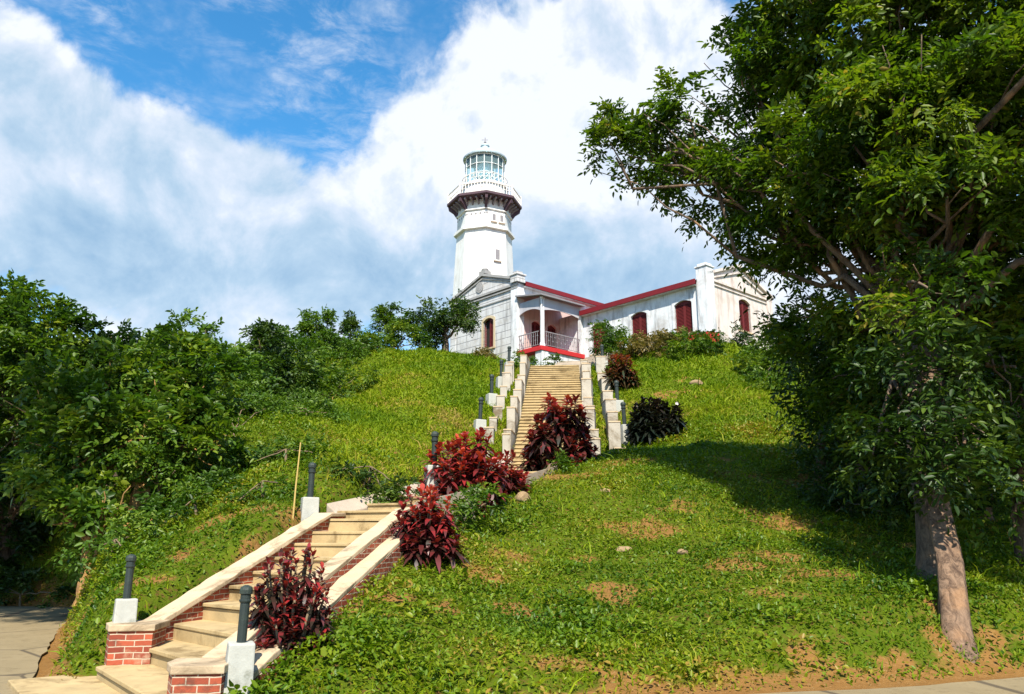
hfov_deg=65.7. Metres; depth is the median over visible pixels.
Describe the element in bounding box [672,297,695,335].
window
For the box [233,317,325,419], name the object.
wood tree
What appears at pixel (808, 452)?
wood tree
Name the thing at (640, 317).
window
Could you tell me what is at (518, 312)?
keeper house
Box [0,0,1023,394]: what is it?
sky
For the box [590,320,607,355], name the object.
window
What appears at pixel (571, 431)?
red leaved shrub
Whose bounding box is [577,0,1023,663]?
shade tree
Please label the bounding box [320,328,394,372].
shrub
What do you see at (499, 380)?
bollard lamp
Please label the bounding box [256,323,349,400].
wood tree
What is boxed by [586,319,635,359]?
shrub
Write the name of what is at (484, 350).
shrub
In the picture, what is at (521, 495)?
stone
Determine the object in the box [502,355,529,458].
stepped balustrade
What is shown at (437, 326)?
garden tree
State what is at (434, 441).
bollard lamp
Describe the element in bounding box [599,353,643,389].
red leaved shrub
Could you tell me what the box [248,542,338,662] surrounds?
red leaved shrub
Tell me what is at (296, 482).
bamboo stick
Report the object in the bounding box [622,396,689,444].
red leaved shrub
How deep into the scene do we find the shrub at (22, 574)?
18.69 m
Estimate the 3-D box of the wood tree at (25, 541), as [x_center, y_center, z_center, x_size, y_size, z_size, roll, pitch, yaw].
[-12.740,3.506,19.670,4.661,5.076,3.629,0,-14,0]
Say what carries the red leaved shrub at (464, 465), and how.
on the hillside
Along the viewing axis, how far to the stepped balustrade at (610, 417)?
28.65 m
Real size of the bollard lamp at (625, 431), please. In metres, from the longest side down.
1.495 x 0.389 x 0.389 m
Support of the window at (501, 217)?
in the lighthouse
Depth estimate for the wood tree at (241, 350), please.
24.36 m
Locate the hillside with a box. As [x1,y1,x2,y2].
[1,348,1023,693]
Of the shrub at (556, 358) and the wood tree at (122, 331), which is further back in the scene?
the shrub at (556, 358)
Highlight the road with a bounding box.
[0,606,1023,693]
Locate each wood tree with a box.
[0,269,123,561]
[0,333,231,567]
[0,336,162,505]
[0,388,74,593]
[13,460,170,606]
[28,316,217,485]
[99,322,262,530]
[142,307,281,418]
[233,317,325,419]
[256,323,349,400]
[761,310,906,481]
[762,274,988,518]
[781,300,1023,419]
[850,254,1023,537]
[902,300,1023,570]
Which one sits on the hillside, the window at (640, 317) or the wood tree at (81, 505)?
the wood tree at (81, 505)
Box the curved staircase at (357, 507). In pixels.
[326,457,558,521]
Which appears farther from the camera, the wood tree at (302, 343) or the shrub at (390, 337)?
the shrub at (390, 337)
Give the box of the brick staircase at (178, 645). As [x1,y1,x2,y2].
[96,507,412,693]
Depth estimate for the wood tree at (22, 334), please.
20.70 m
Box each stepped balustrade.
[484,361,514,457]
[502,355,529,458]
[580,359,600,454]
[595,356,625,449]
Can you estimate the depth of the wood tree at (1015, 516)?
13.31 m
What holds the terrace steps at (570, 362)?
on the hillside
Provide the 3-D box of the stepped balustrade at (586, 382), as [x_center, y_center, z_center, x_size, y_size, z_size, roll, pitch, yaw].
[2.895,2.393,30.138,0.488,6.217,12.378,-1,-14,4]
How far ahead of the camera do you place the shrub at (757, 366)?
33.37 m
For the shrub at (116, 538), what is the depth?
12.94 m
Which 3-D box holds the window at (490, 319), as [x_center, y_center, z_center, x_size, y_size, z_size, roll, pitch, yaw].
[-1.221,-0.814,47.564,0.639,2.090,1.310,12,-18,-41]
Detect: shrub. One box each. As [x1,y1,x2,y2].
[0,557,75,607]
[41,507,162,586]
[100,436,194,501]
[122,461,249,545]
[185,371,303,472]
[204,471,302,518]
[235,429,334,470]
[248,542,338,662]
[251,386,359,423]
[283,356,382,404]
[293,304,348,367]
[317,456,420,504]
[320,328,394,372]
[331,308,378,348]
[352,318,433,349]
[389,483,472,573]
[415,427,510,516]
[435,481,511,534]
[470,346,496,357]
[496,449,531,498]
[511,348,539,367]
[517,392,599,471]
[533,448,584,481]
[539,352,561,365]
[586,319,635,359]
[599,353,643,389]
[607,328,692,361]
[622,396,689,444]
[650,326,690,348]
[662,325,728,359]
[728,321,752,347]
[729,322,811,390]
[794,455,914,535]
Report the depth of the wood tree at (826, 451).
17.65 m
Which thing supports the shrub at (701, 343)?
on the hillside
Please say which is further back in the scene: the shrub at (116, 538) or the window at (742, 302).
the window at (742, 302)
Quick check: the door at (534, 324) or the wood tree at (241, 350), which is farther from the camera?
the door at (534, 324)
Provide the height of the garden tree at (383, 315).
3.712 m
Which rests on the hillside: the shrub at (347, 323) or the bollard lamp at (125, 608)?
the shrub at (347, 323)
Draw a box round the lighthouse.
[447,138,521,296]
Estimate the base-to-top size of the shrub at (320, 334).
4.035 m
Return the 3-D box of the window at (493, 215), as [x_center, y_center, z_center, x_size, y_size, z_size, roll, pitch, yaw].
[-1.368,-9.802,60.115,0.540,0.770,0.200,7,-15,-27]
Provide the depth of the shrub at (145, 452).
15.41 m
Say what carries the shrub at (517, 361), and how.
on the hillside
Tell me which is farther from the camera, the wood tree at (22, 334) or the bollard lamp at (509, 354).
the bollard lamp at (509, 354)
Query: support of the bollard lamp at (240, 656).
on the hillside
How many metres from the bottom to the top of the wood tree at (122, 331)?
5.438 m
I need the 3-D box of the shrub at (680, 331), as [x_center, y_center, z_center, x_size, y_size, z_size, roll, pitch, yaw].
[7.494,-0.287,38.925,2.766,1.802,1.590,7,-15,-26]
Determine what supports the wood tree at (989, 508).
on the hillside
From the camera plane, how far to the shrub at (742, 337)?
38.87 m
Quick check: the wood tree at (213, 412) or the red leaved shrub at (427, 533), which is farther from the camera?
the wood tree at (213, 412)
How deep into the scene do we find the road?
10.65 m
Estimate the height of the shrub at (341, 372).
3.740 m
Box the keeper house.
[449,267,603,365]
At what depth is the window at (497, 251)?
59.38 m
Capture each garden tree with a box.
[364,301,418,347]
[405,288,481,350]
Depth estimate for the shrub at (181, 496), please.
14.40 m
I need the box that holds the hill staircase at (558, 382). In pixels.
[513,365,583,462]
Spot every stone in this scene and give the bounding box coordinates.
[514,491,530,501]
[615,546,631,551]
[677,549,687,554]
[689,380,702,384]
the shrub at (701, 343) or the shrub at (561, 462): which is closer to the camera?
the shrub at (561, 462)
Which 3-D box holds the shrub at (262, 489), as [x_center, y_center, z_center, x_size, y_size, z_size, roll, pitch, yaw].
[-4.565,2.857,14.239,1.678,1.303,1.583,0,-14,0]
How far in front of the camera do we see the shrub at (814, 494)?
15.81 m
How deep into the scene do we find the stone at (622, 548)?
13.70 m
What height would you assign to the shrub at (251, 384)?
3.900 m
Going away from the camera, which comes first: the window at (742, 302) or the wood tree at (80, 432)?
the wood tree at (80, 432)
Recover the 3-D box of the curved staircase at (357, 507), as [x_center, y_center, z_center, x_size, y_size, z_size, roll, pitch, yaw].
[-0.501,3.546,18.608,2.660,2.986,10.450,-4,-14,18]
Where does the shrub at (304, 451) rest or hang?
on the hillside
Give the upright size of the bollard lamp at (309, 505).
1.150 m
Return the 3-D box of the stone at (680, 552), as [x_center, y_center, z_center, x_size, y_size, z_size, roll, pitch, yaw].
[2.824,3.420,13.166,0.185,0.145,0.219,-11,-28,19]
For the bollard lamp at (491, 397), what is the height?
1.495 m
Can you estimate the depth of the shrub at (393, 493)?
15.49 m
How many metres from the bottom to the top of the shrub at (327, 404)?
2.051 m
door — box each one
[529,319,539,347]
[545,323,558,348]
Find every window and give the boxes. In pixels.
[481,315,495,348]
[491,212,497,222]
[494,248,501,261]
[498,214,504,224]
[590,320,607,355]
[629,309,649,339]
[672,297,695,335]
[736,297,754,334]
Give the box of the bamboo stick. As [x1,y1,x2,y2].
[292,442,300,519]
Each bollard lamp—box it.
[112,554,137,622]
[224,585,255,693]
[300,462,318,521]
[424,431,442,495]
[473,397,485,429]
[485,374,497,406]
[496,359,503,388]
[504,346,510,371]
[600,344,607,364]
[614,380,623,411]
[620,402,632,445]
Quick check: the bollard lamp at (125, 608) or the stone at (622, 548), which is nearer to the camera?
the bollard lamp at (125, 608)
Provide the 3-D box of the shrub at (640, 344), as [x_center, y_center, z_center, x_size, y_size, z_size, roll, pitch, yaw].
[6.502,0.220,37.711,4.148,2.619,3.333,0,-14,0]
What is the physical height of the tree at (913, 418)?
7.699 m
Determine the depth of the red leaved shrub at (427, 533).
11.98 m
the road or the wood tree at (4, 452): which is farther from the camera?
the wood tree at (4, 452)
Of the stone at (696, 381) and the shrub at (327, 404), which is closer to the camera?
the shrub at (327, 404)
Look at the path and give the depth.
8.41 m
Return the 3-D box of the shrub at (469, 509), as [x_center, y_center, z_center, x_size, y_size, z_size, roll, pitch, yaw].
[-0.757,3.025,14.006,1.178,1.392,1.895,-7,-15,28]
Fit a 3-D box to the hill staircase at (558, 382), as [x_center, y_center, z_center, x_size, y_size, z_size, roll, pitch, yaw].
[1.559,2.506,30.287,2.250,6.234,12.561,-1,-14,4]
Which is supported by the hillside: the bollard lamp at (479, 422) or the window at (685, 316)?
the bollard lamp at (479, 422)
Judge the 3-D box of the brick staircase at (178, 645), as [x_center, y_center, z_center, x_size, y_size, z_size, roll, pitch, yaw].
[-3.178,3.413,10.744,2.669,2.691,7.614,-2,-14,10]
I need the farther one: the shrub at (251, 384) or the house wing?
the house wing
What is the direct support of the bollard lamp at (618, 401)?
on the hillside
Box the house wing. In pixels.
[560,262,772,362]
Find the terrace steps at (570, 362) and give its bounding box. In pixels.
[555,361,594,370]
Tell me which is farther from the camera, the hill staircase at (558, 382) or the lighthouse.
the lighthouse
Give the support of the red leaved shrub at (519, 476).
on the hillside
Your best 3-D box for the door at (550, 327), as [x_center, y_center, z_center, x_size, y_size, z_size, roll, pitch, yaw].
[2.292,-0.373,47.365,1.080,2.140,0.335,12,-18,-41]
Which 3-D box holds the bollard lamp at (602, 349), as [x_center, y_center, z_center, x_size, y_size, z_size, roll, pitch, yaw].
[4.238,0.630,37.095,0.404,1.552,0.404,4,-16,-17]
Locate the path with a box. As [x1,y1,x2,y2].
[7,675,120,693]
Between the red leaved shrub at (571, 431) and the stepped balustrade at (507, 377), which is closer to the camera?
the red leaved shrub at (571, 431)
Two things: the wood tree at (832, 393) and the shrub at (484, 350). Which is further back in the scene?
the shrub at (484, 350)
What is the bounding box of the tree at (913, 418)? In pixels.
[733,233,1023,581]

